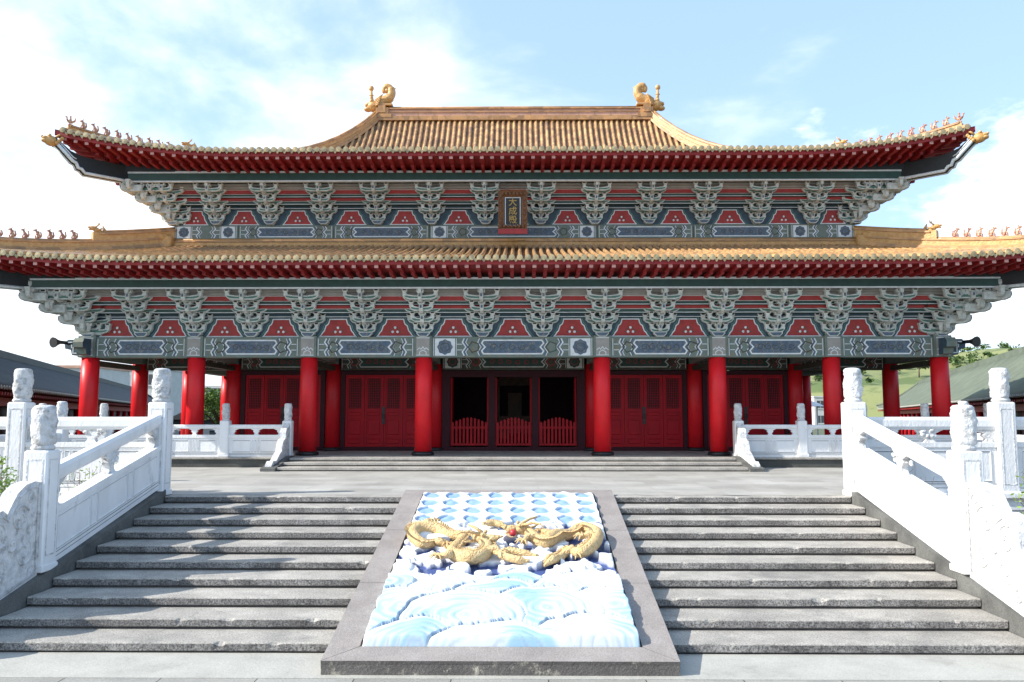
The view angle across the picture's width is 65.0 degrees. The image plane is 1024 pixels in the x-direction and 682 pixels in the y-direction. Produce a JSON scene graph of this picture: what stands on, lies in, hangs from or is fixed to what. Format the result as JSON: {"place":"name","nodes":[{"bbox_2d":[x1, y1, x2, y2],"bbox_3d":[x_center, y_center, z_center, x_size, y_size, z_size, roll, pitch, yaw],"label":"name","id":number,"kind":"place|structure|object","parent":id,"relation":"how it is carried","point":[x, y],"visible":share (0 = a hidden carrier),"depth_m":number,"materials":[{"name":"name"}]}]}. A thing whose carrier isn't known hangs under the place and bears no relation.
{"place":"outdoors","nodes":[
{"label":"outdoors","id":0,"kind":"place"},
{"bbox_2d":[56,365,130,385],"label":"building","id":1,"kind":"structure","parent":0,"point":[121,376],"depth_m":103.95,"materials":[{"name":"grey"}]},
{"bbox_2d":[129,370,182,415],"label":"building","id":2,"kind":"structure","parent":0,"point":[175,397],"depth_m":133.50,"materials":[{"name":"grey"}]},
{"bbox_2d":[148,374,152,385],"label":"window","id":3,"kind":"structure","parent":2,"relation":"in","point":[150,376],"depth_m":128.50,"materials":[{"name":"grey"}]},
{"bbox_2d":[173,396,220,434],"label":"building","id":4,"kind":"structure","parent":0,"point":[177,419],"depth_m":61.79,"materials":[{"name":"tile"}]},
{"bbox_2d":[209,430,215,434],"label":"window","id":5,"kind":"structure","parent":4,"relation":"in","point":[212,432],"depth_m":61.77,"materials":[{"name":"grey"}]},
{"bbox_2d":[0,495,422,652],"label":"stone staircase","id":6,"kind":"structure","parent":0,"point":[230,573],"depth_m":11.45,"materials":[{"name":"stone"}]},
{"bbox_2d":[0,368,173,627],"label":"stair balustrade","id":7,"kind":"object","parent":6,"relation":"on","point":[48,533],"visible":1,"depth_m":12.11,"materials":[{"name":"white stone"}]},
{"bbox_2d":[205,386,220,394],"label":"building","id":8,"kind":"structure","parent":0,"point":[215,387],"depth_m":104.14,"materials":[{"name":"grey"}]},
{"bbox_2d":[0,652,1023,681],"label":"forecourt pavement","id":9,"kind":"structure","parent":0,"point":[213,680],"depth_m":8.65,"materials":[{"name":"grey stone"}]},
{"bbox_2d":[0,652,1023,680],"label":"pavement band","id":10,"kind":"object","parent":9,"relation":"on","point":[692,666],"visible":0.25,"depth_m":9.07,"materials":[{"name":"stone"}]},
{"bbox_2d":[321,490,679,675],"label":"dragon relief ramp","id":11,"kind":"structure","parent":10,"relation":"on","point":[508,582],"depth_m":10.31,"materials":[{"name":"stone"}]},
{"bbox_2d":[0,0,1023,385],"label":"sky","id":12,"kind":"structure","parent":0,"point":[212,73],"materials":[{"name":"blue"}]},
{"bbox_2d":[594,495,1023,654],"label":"stone staircase","id":13,"kind":"structure","parent":0,"point":[794,574],"depth_m":11.37,"materials":[{"name":"stone"}]},
{"bbox_2d":[841,368,1023,637],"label":"stair balustrade","id":14,"kind":"object","parent":13,"relation":"on","point":[967,534],"visible":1,"depth_m":11.55,"materials":[{"name":"white stone"}]},
{"bbox_2d":[812,429,824,434],"bbox_3d":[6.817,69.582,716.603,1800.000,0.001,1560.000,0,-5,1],"label":"ground","id":15,"kind":"structure","parent":0,"point":[821,431],"depth_m":137.36,"materials":[{"name":"green plant"}]},
{"bbox_2d":[0,350,153,434],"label":"gallery","id":16,"kind":"object","parent":15,"relation":"on","point":[53,384],"visible":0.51,"depth_m":41.54,"materials":[{"name":"grey paint"}]},
{"bbox_2d":[204,387,220,424],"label":"tree","id":17,"kind":"object","parent":15,"relation":"on","point":[213,398],"visible":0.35,"depth_m":46.78,"materials":[{"name":"green plant"}]},
{"bbox_2d":[166,467,849,503],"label":"terrace","id":18,"kind":"structure","parent":15,"relation":"on","point":[256,481],"depth_m":18.43,"materials":[{"name":"grey stone"}]},
{"bbox_2d":[0,368,146,491],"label":"terrace balustrade","id":19,"kind":"object","parent":18,"relation":"on","point":[15,440],"visible":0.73,"depth_m":15.26,"materials":[{"name":"white stone"}]},
{"bbox_2d":[171,451,842,467],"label":"plinth","id":20,"kind":"structure","parent":18,"relation":"on","point":[800,462],"depth_m":23.80,"materials":[{"name":"stone"}]},
{"bbox_2d":[39,403,293,466],"bbox_3d":[-10.309,2.703,22.988,7.640,1.860,1.955,0,-5,1],"label":"plinth balustrade","id":21,"kind":"object","parent":20,"relation":"on","point":[225,440],"visible":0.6,"depth_m":23.69,"materials":[{"name":"white stone"}]},
{"bbox_2d":[0,82,1023,455],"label":"temple hall","id":22,"kind":"structure","parent":20,"relation":"on","point":[374,282],"depth_m":25.07,"materials":[{"name":"red paint"}]},
{"bbox_2d":[49,337,72,347],"bbox_3d":[-13.667,0.068,24.341,0.319,0.318,0.597,-2,-6,18],"label":"horn loudspeaker","id":23,"kind":"object","parent":22,"relation":"attached to","point":[54,342],"visible":1,"depth_m":24.10,"materials":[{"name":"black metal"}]},
{"bbox_2d":[244,375,264,434],"bbox_3d":[-8.957,2.429,27.976,0.646,2.480,0.076,0,-5,1],"label":"door leaf","id":24,"kind":"structure","parent":22,"relation":"in","point":[255,384],"depth_m":27.98,"materials":[{"name":"red wood"}]},
{"bbox_2d":[263,375,283,434],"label":"door leaf","id":25,"kind":"structure","parent":22,"relation":"in","point":[273,395],"depth_m":27.97,"materials":[{"name":"red wood"}]},
{"bbox_2d":[283,375,299,446],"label":"door leaf","id":26,"kind":"structure","parent":22,"relation":"in","point":[291,388],"depth_m":27.98,"materials":[{"name":"red wood"}]},
{"bbox_2d":[316,375,320,446],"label":"door leaf","id":27,"kind":"structure","parent":22,"relation":"in","point":[319,376],"depth_m":27.93,"materials":[{"name":"red wood"}]},
{"bbox_2d":[345,375,364,446],"bbox_3d":[-5.461,2.426,27.942,0.658,2.480,0.076,0,-5,1],"label":"door leaf","id":28,"kind":"structure","parent":22,"relation":"in","point":[355,384],"depth_m":27.92,"materials":[{"name":"red wood"}]},
{"bbox_2d":[364,375,384,446],"bbox_3d":[-4.760,2.423,27.903,0.722,2.480,0.140,0,-5,1],"label":"door leaf","id":29,"kind":"structure","parent":22,"relation":"in","point":[374,416],"depth_m":27.90,"materials":[{"name":"red wood"}]},
{"bbox_2d":[383,375,402,446],"bbox_3d":[-4.121,2.425,27.929,0.658,2.480,0.076,0,-5,1],"label":"door leaf","id":30,"kind":"structure","parent":22,"relation":"in","point":[393,384],"depth_m":27.90,"materials":[{"name":"red wood"}]},
{"bbox_2d":[403,375,414,446],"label":"door leaf","id":31,"kind":"structure","parent":22,"relation":"in","point":[408,380],"depth_m":27.90,"materials":[{"name":"red wood"}]},
{"bbox_2d":[450,378,453,446],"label":"door leaf","id":32,"kind":"structure","parent":22,"relation":"in","point":[452,379],"depth_m":28.14,"materials":[{"name":"red wood"}]},
{"bbox_2d":[487,378,488,446],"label":"door leaf","id":33,"kind":"structure","parent":22,"relation":"in","point":[487,378],"depth_m":28.04,"materials":[{"name":"red wood"}]},
{"bbox_2d":[495,378,496,446],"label":"door leaf","id":34,"kind":"structure","parent":22,"relation":"in","point":[495,378],"depth_m":28.05,"materials":[{"name":"red wood"}]},
{"bbox_2d":[498,190,526,233],"bbox_3d":[0.029,-4.019,25.930,0.920,1.374,1.412,0,-5,1],"label":"name plaque","id":35,"kind":"object","parent":22,"relation":"hanging from","point":[512,211],"visible":1,"depth_m":25.38,"materials":[{"name":"brown wood"}]},
{"bbox_2d":[484,377,543,442],"bbox_3d":[0.120,2.980,34.694,2.600,2.900,1.560,0,-5,1],"label":"altar","id":36,"kind":"object","parent":22,"relation":"on","point":[514,405],"visible":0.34,"depth_m":34.79,"materials":[{"name":"red paint"}]},
{"bbox_2d":[530,378,531,446],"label":"door leaf","id":37,"kind":"structure","parent":22,"relation":"in","point":[530,378],"depth_m":28.05,"materials":[{"name":"red wood"}]},
{"bbox_2d":[538,378,539,446],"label":"door leaf","id":38,"kind":"structure","parent":22,"relation":"in","point":[538,378],"depth_m":28.02,"materials":[{"name":"red wood"}]},
{"bbox_2d":[573,378,576,446],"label":"door leaf","id":39,"kind":"structure","parent":22,"relation":"in","point":[574,379],"depth_m":28.09,"materials":[{"name":"red wood"}]},
{"bbox_2d":[610,375,624,446],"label":"door leaf","id":40,"kind":"structure","parent":22,"relation":"in","point":[616,381],"depth_m":27.82,"materials":[{"name":"red wood"}]},
{"bbox_2d":[624,375,645,446],"bbox_3d":[4.260,2.414,27.816,0.722,2.480,0.140,0,-5,1],"label":"door leaf","id":41,"kind":"structure","parent":22,"relation":"in","point":[634,409],"depth_m":27.82,"materials":[{"name":"red wood"}]},
{"bbox_2d":[643,375,663,446],"bbox_3d":[4.898,2.417,27.841,0.658,2.480,0.076,0,-5,1],"label":"door leaf","id":42,"kind":"structure","parent":22,"relation":"in","point":[652,384],"depth_m":27.82,"materials":[{"name":"red wood"}]},
{"bbox_2d":[662,375,682,446],"bbox_3d":[5.568,2.416,27.835,0.658,2.480,0.076,0,-5,1],"label":"door leaf","id":43,"kind":"structure","parent":22,"relation":"in","point":[672,384],"depth_m":27.80,"materials":[{"name":"red wood"}]},
{"bbox_2d":[707,375,709,446],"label":"door leaf","id":44,"kind":"structure","parent":22,"relation":"in","point":[707,375],"depth_m":27.78,"materials":[{"name":"red wood"}]},
{"bbox_2d":[726,375,747,446],"bbox_3d":[7.781,2.411,27.781,0.709,2.480,0.140,0,-5,1],"label":"door leaf","id":45,"kind":"structure","parent":22,"relation":"in","point":[735,384],"depth_m":27.83,"materials":[{"name":"red wood"}]},
{"bbox_2d":[745,375,764,434],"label":"door leaf","id":46,"kind":"structure","parent":22,"relation":"in","point":[754,384],"depth_m":27.81,"materials":[{"name":"red wood"}]},
{"bbox_2d":[764,375,783,434],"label":"door leaf","id":47,"kind":"structure","parent":22,"relation":"in","point":[773,384],"depth_m":27.80,"materials":[{"name":"red wood"}]},
{"bbox_2d":[957,336,980,346],"bbox_3d":[13.698,0.043,24.075,0.319,0.318,0.597,2,-6,-17],"label":"horn loudspeaker","id":48,"kind":"object","parent":22,"relation":"attached to","point":[975,341],"visible":1,"depth_m":23.83,"materials":[{"name":"black metal"}]},
{"bbox_2d":[732,403,987,466],"bbox_3d":[10.320,2.684,22.787,7.640,1.860,1.955,0,-5,1],"label":"plinth balustrade","id":49,"kind":"object","parent":20,"relation":"on","point":[801,440],"visible":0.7,"depth_m":23.52,"materials":[{"name":"white stone"}]},
{"bbox_2d":[260,456,764,471],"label":"plinth steps","id":50,"kind":"structure","parent":18,"relation":"on","point":[293,463],"depth_m":22.40,"materials":[{"name":"stone"}]},
{"bbox_2d":[866,368,1023,493],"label":"terrace balustrade","id":51,"kind":"object","parent":18,"relation":"on","point":[1000,446],"visible":0.61,"depth_m":15.09,"materials":[{"name":"white stone"}]},
{"bbox_2d":[811,401,822,434],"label":"canopy","id":52,"kind":"object","parent":15,"relation":"on","point":[815,404],"visible":0.13,"depth_m":43.05,"materials":[{"name":"white fabric"}]},
{"bbox_2d":[811,396,823,424],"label":"building","id":53,"kind":"structure","parent":15,"relation":"on","point":[818,399],"depth_m":198.54,"materials":[{"name":"grey paint"}]},
{"bbox_2d":[817,401,823,408],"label":"window","id":54,"kind":"structure","parent":53,"relation":"in","point":[820,402],"depth_m":198.59,"materials":[{"name":"grey glass"}]},
{"bbox_2d":[818,416,823,423],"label":"window","id":55,"kind":"structure","parent":53,"relation":"in","point":[820,418],"depth_m":198.25,"materials":[{"name":"grey glass"}]},
{"bbox_2d":[876,346,1023,434],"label":"gallery","id":56,"kind":"object","parent":15,"relation":"on","point":[969,383],"visible":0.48,"depth_m":50.83,"materials":[{"name":"grey paint"}]},
{"bbox_2d":[943,493,1023,514],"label":"retaining wall","id":57,"kind":"structure","parent":15,"relation":"on","point":[1013,503],"depth_m":14.95,"materials":[{"name":"white stone"}]},
{"bbox_2d":[727,348,1016,416],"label":"hill","id":58,"kind":"structure","parent":0,"point":[872,395],"depth_m":224.67,"materials":[{"name":"green plant"}]},
{"bbox_2d":[726,341,1020,388],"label":"scrub","id":59,"kind":"object","parent":58,"relation":"on","point":[954,360],"visible":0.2,"depth_m":246.38,"materials":[{"name":"green plant"}]},
{"bbox_2d":[905,360,929,376],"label":"tree","id":60,"kind":"object","parent":58,"relation":"on","point":[920,368],"visible":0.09,"depth_m":225.10,"materials":[{"name":"green plant"}]},
{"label":"planting bed","id":61,"kind":"structure","parent":0,"visible":0},
{"bbox_2d":[0,455,22,495],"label":"shrub","id":62,"kind":"object","parent":61,"relation":"on","point":[6,482],"visible":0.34,"depth_m":13.60,"materials":[{"name":"green plant"}]},
{"bbox_2d":[60,465,101,495],"bbox_3d":[-7.376,2.977,13.616,0.923,1.885,0.810,-1,-5,13],"label":"shrub","id":63,"kind":"object","parent":61,"relation":"on","point":[79,477],"visible":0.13,"depth_m":13.76,"materials":[{"name":"green plant"}]},
{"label":"planting bed","id":64,"kind":"structure","parent":0,"visible":0},
{"bbox_2d":[1011,471,1023,513],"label":"shrub","id":65,"kind":"object","parent":64,"relation":"on","point":[1019,496],"visible":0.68,"depth_m":12.69,"materials":[{"name":"green plant"}]}
]}

